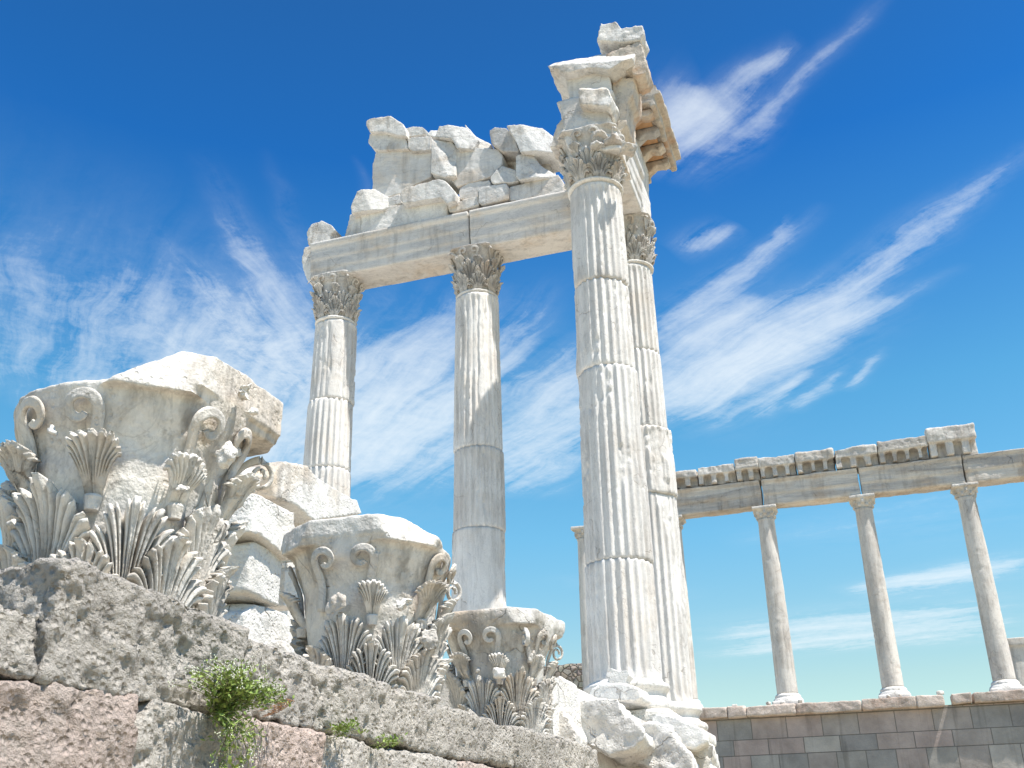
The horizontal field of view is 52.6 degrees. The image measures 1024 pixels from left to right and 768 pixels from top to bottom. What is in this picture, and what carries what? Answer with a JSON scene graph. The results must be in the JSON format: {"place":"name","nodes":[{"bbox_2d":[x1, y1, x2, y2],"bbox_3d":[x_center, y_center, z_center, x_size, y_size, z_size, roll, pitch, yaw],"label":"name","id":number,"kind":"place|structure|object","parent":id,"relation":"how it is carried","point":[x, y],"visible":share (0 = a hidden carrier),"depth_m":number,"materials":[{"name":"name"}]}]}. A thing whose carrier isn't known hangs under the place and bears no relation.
{"place":"outdoors","nodes":[
{"label":"outdoors","id":0,"kind":"place"},
{"bbox_2d":[0,0,1023,707],"label":"sky","id":1,"kind":"structure","parent":0,"point":[839,221],"materials":[{"name":"blue"}]},
{"label":"ground","id":2,"kind":"structure","parent":0,"visible":0},
{"bbox_2d":[0,557,598,767],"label":"retaining wall","id":3,"kind":"structure","parent":2,"relation":"on","point":[94,660],"depth_m":3.39,"materials":[{"name":"grey stone"}]},
{"bbox_2d":[168,653,287,767],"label":"wall plant","id":4,"kind":"object","parent":3,"relation":"attached to","point":[229,694],"depth_m":3.55,"materials":[{"name":"green plant"}]},
{"bbox_2d":[260,695,294,717],"bbox_3d":[-0.862,1.210,3.902,0.139,0.092,0.144,-9,-25,16],"label":"wall plant","id":5,"kind":"object","parent":3,"relation":"attached to","point":[288,704],"depth_m":3.88,"materials":[{"name":"green plant"}]},
{"bbox_2d":[325,716,368,738],"bbox_3d":[-0.692,1.460,4.385,0.172,0.101,0.204,-9,-25,16],"label":"wall plant","id":6,"kind":"object","parent":3,"relation":"attached to","point":[338,728],"depth_m":4.35,"materials":[{"name":"green plant"}]},
{"bbox_2d":[279,514,461,703],"bbox_3d":[-0.873,1.491,6.388,1.093,1.145,1.029,-7,-25,12],"label":"corinthian capital","id":7,"kind":"object","parent":3,"relation":"on","point":[375,588],"visible":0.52,"depth_m":6.12,"materials":[{"name":"stone"}]},
{"bbox_2d":[370,732,407,749],"bbox_3d":[-0.561,1.626,4.723,0.161,0.082,0.163,-9,-25,16],"label":"wall plant","id":8,"kind":"object","parent":3,"relation":"attached to","point":[387,741],"depth_m":4.71,"materials":[{"name":"green plant"}]},
{"bbox_2d":[444,606,564,734],"bbox_3d":[-0.105,2.563,8.874,0.978,1.112,1.000,-11,-26,21],"label":"corinthian capital","id":9,"kind":"object","parent":3,"relation":"on","point":[499,655],"visible":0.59,"depth_m":8.62,"materials":[{"name":"stone"}]},
{"bbox_2d":[437,676,644,767],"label":"temple platform","id":10,"kind":"structure","parent":2,"relation":"on","point":[567,697],"depth_m":9.85,"materials":[{"name":"white stone"}]},
{"bbox_2d":[303,270,364,517],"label":"fluted column","id":11,"kind":"structure","parent":10,"relation":"on","point":[337,297],"depth_m":20.75,"materials":[{"name":"stone"}]},
{"bbox_2d":[302,246,313,286],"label":"broken block","id":12,"kind":"structure","parent":11,"relation":"on","point":[306,261],"depth_m":22.02,"materials":[{"name":"stone"}]},
{"bbox_2d":[310,211,470,289],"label":"architrave beam","id":13,"kind":"structure","parent":11,"relation":"on","point":[408,252],"depth_m":21.41,"materials":[{"name":"stone"}]},
{"bbox_2d":[307,221,341,245],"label":"broken block","id":14,"kind":"structure","parent":13,"relation":"on","point":[320,231],"depth_m":22.30,"materials":[{"name":"stone"}]},
{"bbox_2d":[345,214,360,235],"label":"stone block","id":15,"kind":"structure","parent":13,"relation":"on","point":[354,226],"depth_m":21.96,"materials":[{"name":"stone"}]},
{"bbox_2d":[361,202,450,232],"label":"stone block","id":16,"kind":"structure","parent":13,"relation":"on","point":[392,216],"depth_m":21.61,"materials":[{"name":"stone"}]},
{"bbox_2d":[351,189,388,217],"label":"stone block","id":17,"kind":"structure","parent":16,"relation":"on","point":[368,201],"depth_m":21.90,"materials":[{"name":"white stone"}]},
{"bbox_2d":[372,151,435,196],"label":"stone block","id":18,"kind":"structure","parent":17,"relation":"on","point":[396,173],"depth_m":22.18,"materials":[{"name":"stone"}]},
{"bbox_2d":[368,134,409,151],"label":"stone block","id":19,"kind":"structure","parent":18,"relation":"on","point":[384,143],"depth_m":22.51,"materials":[{"name":"stone"}]},
{"bbox_2d":[366,116,409,140],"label":"stone block","id":20,"kind":"structure","parent":19,"relation":"on","point":[391,126],"depth_m":22.59,"materials":[{"name":"stone"}]},
{"bbox_2d":[408,136,432,153],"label":"stone block","id":21,"kind":"structure","parent":18,"relation":"on","point":[419,145],"depth_m":22.18,"materials":[{"name":"stone"}]},
{"bbox_2d":[406,127,428,137],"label":"stone block","id":22,"kind":"structure","parent":21,"relation":"on","point":[417,132],"depth_m":22.45,"materials":[{"name":"stone"}]},
{"bbox_2d":[429,130,437,139],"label":"stone block","id":23,"kind":"structure","parent":21,"relation":"on","point":[432,134],"depth_m":22.50,"materials":[{"name":"white stone"}]},
{"bbox_2d":[388,194,402,205],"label":"stone block","id":24,"kind":"structure","parent":16,"relation":"on","point":[394,200],"depth_m":21.84,"materials":[{"name":"stone"}]},
{"bbox_2d":[400,179,460,207],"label":"stone block","id":25,"kind":"structure","parent":16,"relation":"on","point":[434,191],"depth_m":21.39,"materials":[{"name":"stone"}]},
{"bbox_2d":[431,140,458,194],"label":"stone block","id":26,"kind":"structure","parent":25,"relation":"on","point":[444,160],"depth_m":21.69,"materials":[{"name":"stone"}]},
{"bbox_2d":[435,125,479,151],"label":"stone block","id":27,"kind":"structure","parent":26,"relation":"on","point":[462,139],"depth_m":21.85,"materials":[{"name":"stone"}]},
{"bbox_2d":[448,197,481,213],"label":"stone block","id":28,"kind":"structure","parent":13,"relation":"on","point":[468,204],"depth_m":21.15,"materials":[{"name":"stone"}]},
{"bbox_2d":[459,180,491,200],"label":"stone block","id":29,"kind":"structure","parent":28,"relation":"on","point":[469,190],"depth_m":21.32,"materials":[{"name":"stone"}]},
{"bbox_2d":[452,148,508,191],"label":"stone block","id":30,"kind":"structure","parent":29,"relation":"on","point":[479,164],"depth_m":21.49,"materials":[{"name":"stone"}]},
{"bbox_2d":[465,125,493,148],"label":"stone block","id":31,"kind":"structure","parent":30,"relation":"on","point":[483,144],"depth_m":21.84,"materials":[{"name":"white stone"}]},
{"bbox_2d":[447,242,506,675],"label":"fluted column","id":32,"kind":"structure","parent":10,"relation":"on","point":[479,515],"depth_m":19.14,"materials":[{"name":"stone"}]},
{"bbox_2d":[469,181,650,263],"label":"architrave beam","id":33,"kind":"structure","parent":32,"relation":"on","point":[527,228],"depth_m":20.60,"materials":[{"name":"stone"}]},
{"bbox_2d":[478,184,510,207],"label":"stone block","id":34,"kind":"structure","parent":33,"relation":"on","point":[491,195],"depth_m":20.96,"materials":[{"name":"stone"}]},
{"bbox_2d":[491,166,520,187],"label":"stone block","id":35,"kind":"structure","parent":34,"relation":"on","point":[503,175],"depth_m":21.08,"materials":[{"name":"white stone"}]},
{"bbox_2d":[510,175,566,201],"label":"stone block","id":36,"kind":"structure","parent":33,"relation":"on","point":[552,184],"depth_m":20.77,"materials":[{"name":"stone"}]},
{"bbox_2d":[516,154,554,183],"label":"stone block","id":37,"kind":"structure","parent":36,"relation":"on","point":[529,168],"depth_m":20.91,"materials":[{"name":"stone"}]},
{"bbox_2d":[506,161,555,174],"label":"stone block","id":38,"kind":"structure","parent":37,"relation":"on","point":[512,165],"depth_m":21.52,"materials":[{"name":"stone"}]},
{"bbox_2d":[490,127,520,161],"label":"stone block","id":39,"kind":"structure","parent":38,"relation":"on","point":[503,142],"depth_m":21.43,"materials":[{"name":"stone"}]},
{"bbox_2d":[507,124,561,172],"bbox_3d":[0.534,-4.879,21.419,1.086,0.854,0.811,-9,-25,16],"label":"stone block","id":40,"kind":"object","parent":37,"relation":"on","point":[536,142],"depth_m":21.11,"materials":[{"name":"stone"}]},
{"bbox_2d":[635,138,648,197],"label":"frieze block","id":41,"kind":"structure","parent":33,"relation":"on","point":[645,180],"depth_m":20.96,"materials":[{"name":"stone"}]},
{"bbox_2d":[635,85,680,183],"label":"cornice block","id":42,"kind":"structure","parent":41,"relation":"on","point":[657,141],"depth_m":20.91,"materials":[{"name":"stone"}]},
{"bbox_2d":[559,710,587,745],"bbox_3d":[0.571,3.337,9.979,0.268,0.380,1.069,-6,-25,10],"label":"step block","id":43,"kind":"object","parent":10,"relation":"on","point":[568,729],"depth_m":9.54,"materials":[{"name":"white stone"}]},
{"bbox_2d":[557,676,576,687],"bbox_3d":[0.509,3.045,10.166,0.174,0.286,0.508,-9,-25,16],"label":"marble fragment","id":44,"kind":"object","parent":43,"relation":"on","point":[566,681],"visible":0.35,"depth_m":10.13,"materials":[{"name":"white stone"}]},
{"bbox_2d":[580,698,654,767],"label":"step block","id":45,"kind":"object","parent":10,"relation":"on","point":[614,730],"depth_m":10.21,"materials":[{"name":"white stone"}]},
{"bbox_2d":[597,722,638,767],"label":"step block","id":46,"kind":"structure","parent":10,"relation":"on","point":[603,760],"depth_m":10.83,"materials":[{"name":"white stone"}]},
{"bbox_2d":[590,683,650,706],"bbox_3d":[1.400,4.021,13.340,0.695,0.266,0.716,-9,-25,16],"label":"marble fragment","id":47,"kind":"object","parent":10,"relation":"on","point":[627,694],"visible":0.78,"depth_m":13.04,"materials":[{"name":"white stone"}]},
{"bbox_2d":[606,668,633,683],"bbox_3d":[1.415,3.861,13.578,0.309,0.238,0.290,-9,-25,16],"label":"marble fragment","id":48,"kind":"object","parent":47,"relation":"on","point":[616,676],"visible":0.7,"depth_m":13.47,"materials":[{"name":"white stone"}]},
{"bbox_2d":[556,122,685,721],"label":"fluted column","id":49,"kind":"structure","parent":10,"relation":"on","point":[622,622],"depth_m":15.21,"materials":[{"name":"stone"}]},
{"bbox_2d":[550,120,564,166],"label":"broken block","id":50,"kind":"structure","parent":49,"relation":"on","point":[555,146],"depth_m":17.78,"materials":[{"name":"stone"}]},
{"bbox_2d":[589,140,603,151],"bbox_3d":[1.422,-3.938,17.183,0.281,0.153,0.282,-3,-24,4],"label":"rubble stone","id":51,"kind":"object","parent":49,"relation":"on","point":[596,145],"visible":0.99,"depth_m":17.10,"materials":[{"name":"stone"}]},
{"bbox_2d":[563,110,631,180],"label":"broken block","id":52,"kind":"structure","parent":49,"relation":"on","point":[579,118],"depth_m":17.50,"materials":[{"name":"stone"}]},
{"bbox_2d":[566,74,612,98],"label":"broken block","id":53,"kind":"structure","parent":52,"relation":"on","point":[574,86],"depth_m":18.05,"materials":[{"name":"stone"}]},
{"bbox_2d":[548,54,644,99],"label":"broken block","id":54,"kind":"structure","parent":53,"relation":"on","point":[614,68],"depth_m":18.03,"materials":[{"name":"stone"}]},
{"bbox_2d":[578,87,619,126],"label":"broken block","id":55,"kind":"structure","parent":52,"relation":"on","point":[596,100],"depth_m":17.52,"materials":[{"name":"stone"}]},
{"bbox_2d":[590,130,607,140],"bbox_3d":[1.459,-4.132,17.282,0.300,0.169,0.265,9,-26,-21],"label":"rubble stone","id":56,"kind":"object","parent":49,"relation":"on","point":[602,134],"visible":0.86,"depth_m":17.19,"materials":[{"name":"stone"}]},
{"bbox_2d":[557,89,644,214],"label":"architrave beam","id":57,"kind":"structure","parent":49,"relation":"on","point":[632,188],"depth_m":19.01,"materials":[{"name":"stone"}]},
{"bbox_2d":[603,133,622,145],"bbox_3d":[1.668,-4.036,17.168,0.315,0.206,0.330,-7,-25,13],"label":"rubble stone","id":58,"kind":"object","parent":49,"relation":"on","point":[613,139],"visible":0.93,"depth_m":17.07,"materials":[{"name":"stone"}]},
{"bbox_2d":[612,78,641,143],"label":"broken block","id":59,"kind":"structure","parent":49,"relation":"on","point":[628,102],"depth_m":17.91,"materials":[{"name":"stone"}]},
{"bbox_2d":[606,41,653,94],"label":"broken block","id":60,"kind":"structure","parent":59,"relation":"on","point":[639,72],"depth_m":18.02,"materials":[{"name":"stone"}]},
{"bbox_2d":[597,22,648,57],"bbox_3d":[1.993,-6.131,18.567,0.870,0.613,0.575,-9,-25,16],"label":"broken block","id":61,"kind":"object","parent":60,"relation":"on","point":[613,36],"depth_m":18.35,"materials":[{"name":"stone"}]},
{"bbox_2d":[619,142,636,157],"bbox_3d":[1.908,-3.839,16.975,0.290,0.149,0.258,21,-33,-41],"label":"rubble stone","id":62,"kind":"object","parent":49,"relation":"on","point":[628,149],"visible":1,"depth_m":16.93,"materials":[{"name":"stone"}]},
{"bbox_2d":[633,721,698,767],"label":"step block","id":63,"kind":"structure","parent":10,"relation":"on","point":[671,750],"depth_m":11.06,"materials":[{"name":"white stone"}]},
{"bbox_2d":[623,211,715,746],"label":"fluted column","id":64,"kind":"structure","parent":10,"relation":"on","point":[656,437],"depth_m":17.70,"materials":[{"name":"stone"}]},
{"bbox_2d":[652,714,709,752],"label":"step block","id":65,"kind":"structure","parent":10,"relation":"on","point":[694,738],"depth_m":12.58,"materials":[{"name":"white stone"}]},
{"bbox_2d":[692,744,719,767],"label":"rock","id":66,"kind":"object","parent":10,"relation":"on","point":[707,757],"depth_m":12.99,"materials":[{"name":"white stone"}]},
{"bbox_2d":[699,689,1023,767],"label":"podium wall","id":67,"kind":"structure","parent":2,"relation":"on","point":[925,731],"depth_m":32.72,"materials":[{"name":"stone"}]},
{"bbox_2d":[571,526,588,690],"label":"stoa column","id":68,"kind":"structure","parent":67,"relation":"on","point":[578,533],"depth_m":37.89,"materials":[{"name":"stone"}]},
{"bbox_2d":[678,515,703,707],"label":"stoa column","id":69,"kind":"structure","parent":67,"relation":"on","point":[682,522],"depth_m":36.28,"materials":[{"name":"stone"}]},
{"bbox_2d":[676,480,762,518],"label":"architrave beam","id":70,"kind":"structure","parent":69,"relation":"on","point":[720,500],"depth_m":37.72,"materials":[{"name":"stone"}]},
{"bbox_2d":[676,469,699,488],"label":"frieze block","id":71,"kind":"structure","parent":70,"relation":"on","point":[687,478],"depth_m":38.26,"materials":[{"name":"stone"}]},
{"bbox_2d":[698,464,736,486],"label":"frieze block","id":72,"kind":"structure","parent":70,"relation":"on","point":[717,475],"depth_m":37.95,"materials":[{"name":"stone"}]},
{"bbox_2d":[734,456,761,485],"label":"frieze block","id":73,"kind":"structure","parent":70,"relation":"on","point":[746,468],"depth_m":37.62,"materials":[{"name":"stone"}]},
{"bbox_2d":[751,504,803,704],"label":"stoa column","id":74,"kind":"structure","parent":67,"relation":"on","point":[782,653],"depth_m":35.60,"materials":[{"name":"stone"}]},
{"bbox_2d":[849,493,910,698],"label":"stoa column","id":75,"kind":"structure","parent":67,"relation":"on","point":[891,677],"depth_m":34.67,"materials":[{"name":"stone"}]},
{"bbox_2d":[761,468,860,508],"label":"architrave beam","id":76,"kind":"structure","parent":75,"relation":"on","point":[824,488],"depth_m":36.78,"materials":[{"name":"stone"}]},
{"bbox_2d":[758,454,797,478],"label":"frieze block","id":77,"kind":"structure","parent":76,"relation":"on","point":[777,466],"depth_m":37.34,"materials":[{"name":"stone"}]},
{"bbox_2d":[794,448,835,474],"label":"frieze block","id":78,"kind":"structure","parent":76,"relation":"on","point":[813,461],"depth_m":36.97,"materials":[{"name":"stone"}]},
{"bbox_2d":[858,455,965,497],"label":"architrave beam","id":79,"kind":"structure","parent":75,"relation":"on","point":[917,477],"depth_m":35.83,"materials":[{"name":"stone"}]},
{"bbox_2d":[834,444,879,473],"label":"frieze block","id":80,"kind":"structure","parent":79,"relation":"on","point":[859,456],"depth_m":36.53,"materials":[{"name":"stone"}]},
{"bbox_2d":[877,435,928,464],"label":"frieze block","id":81,"kind":"structure","parent":79,"relation":"on","point":[896,451],"depth_m":36.14,"materials":[{"name":"stone"}]},
{"bbox_2d":[924,423,977,458],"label":"frieze block","id":82,"kind":"structure","parent":79,"relation":"on","point":[948,441],"depth_m":35.69,"materials":[{"name":"stone"}]},
{"bbox_2d":[936,691,943,694],"bbox_3d":[13.446,9.696,32.531,0.213,0.130,0.161,-17,-29,31],"label":"loose stone","id":83,"kind":"object","parent":67,"relation":"on","point":[939,692],"visible":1,"depth_m":32.48,"materials":[{"name":"stone"}]},
{"bbox_2d":[950,482,1023,691],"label":"stoa column","id":84,"kind":"structure","parent":67,"relation":"on","point":[996,644],"depth_m":33.71,"materials":[{"name":"stone"}]},
{"bbox_2d":[962,448,1023,486],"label":"architrave beam","id":85,"kind":"structure","parent":84,"relation":"on","point":[995,468],"depth_m":35.07,"materials":[{"name":"stone"}]},
{"bbox_2d":[862,701,1023,710],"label":"stoa platform","id":86,"kind":"structure","parent":2,"relation":"on","point":[981,703],"depth_m":32.17,"materials":[{"name":"grey stone"}]},
{"bbox_2d":[544,663,582,690],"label":"rubble wall","id":87,"kind":"structure","parent":86,"relation":"on","point":[571,672],"depth_m":40.39,"materials":[{"name":"grey stone"}]},
{"bbox_2d":[1007,637,1023,685],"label":"wall","id":88,"kind":"structure","parent":86,"relation":"on","point":[1016,646],"depth_m":34.92,"materials":[{"name":"stone"}]},
{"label":"terrace","id":89,"kind":"structure","parent":0,"visible":0},
{"bbox_2d":[0,351,282,616],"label":"corinthian capital","id":90,"kind":"object","parent":89,"relation":"on","point":[133,475],"visible":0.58,"depth_m":4.00,"materials":[{"name":"stone"}]},
{"bbox_2d":[223,604,291,651],"bbox_3d":[-2.191,1.908,7.750,0.820,0.439,0.818,-9,-25,16],"label":"stone block","id":91,"kind":"object","parent":89,"relation":"on","point":[266,626],"depth_m":7.62,"materials":[{"name":"white stone"}]},
{"bbox_2d":[224,542,281,606],"bbox_3d":[-2.227,1.449,7.765,0.848,0.416,0.488,-7,-25,12],"label":"stone block","id":92,"kind":"object","parent":91,"relation":"on","point":[255,578],"depth_m":7.59,"materials":[{"name":"white stone"}]},
{"bbox_2d":[229,494,294,560],"bbox_3d":[-2.201,1.112,7.860,0.863,0.394,0.721,-9,-25,16],"label":"stone block","id":93,"kind":"object","parent":92,"relation":"on","point":[270,524],"depth_m":7.68,"materials":[{"name":"white stone"}]},
{"bbox_2d":[240,467,256,474],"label":"stone block","id":94,"kind":"structure","parent":93,"relation":"on","point":[247,470],"depth_m":8.11,"materials":[{"name":"white stone"}]},
{"bbox_2d":[279,562,304,652],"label":"stone block","id":95,"kind":"structure","parent":89,"relation":"on","point":[288,614],"depth_m":9.52,"materials":[{"name":"white stone"}]},
{"bbox_3d":[-2.000,2.827,8.431,0.974,0.481,0.777,-8,-25,14],"label":"stone block","id":96,"kind":"object","parent":89,"relation":"on","visible":0},
{"bbox_2d":[267,567,302,610],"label":"stone block","id":97,"kind":"structure","parent":96,"relation":"on","point":[286,584],"depth_m":8.72,"materials":[{"name":"white stone"}]},
{"bbox_2d":[282,522,305,562],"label":"stone block","id":98,"kind":"structure","parent":97,"relation":"on","point":[295,525],"depth_m":9.03,"materials":[{"name":"white stone"}]},
{"bbox_2d":[249,462,360,522],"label":"stone block","id":99,"kind":"structure","parent":98,"relation":"on","point":[303,493],"depth_m":8.59,"materials":[{"name":"stone"}]}
]}

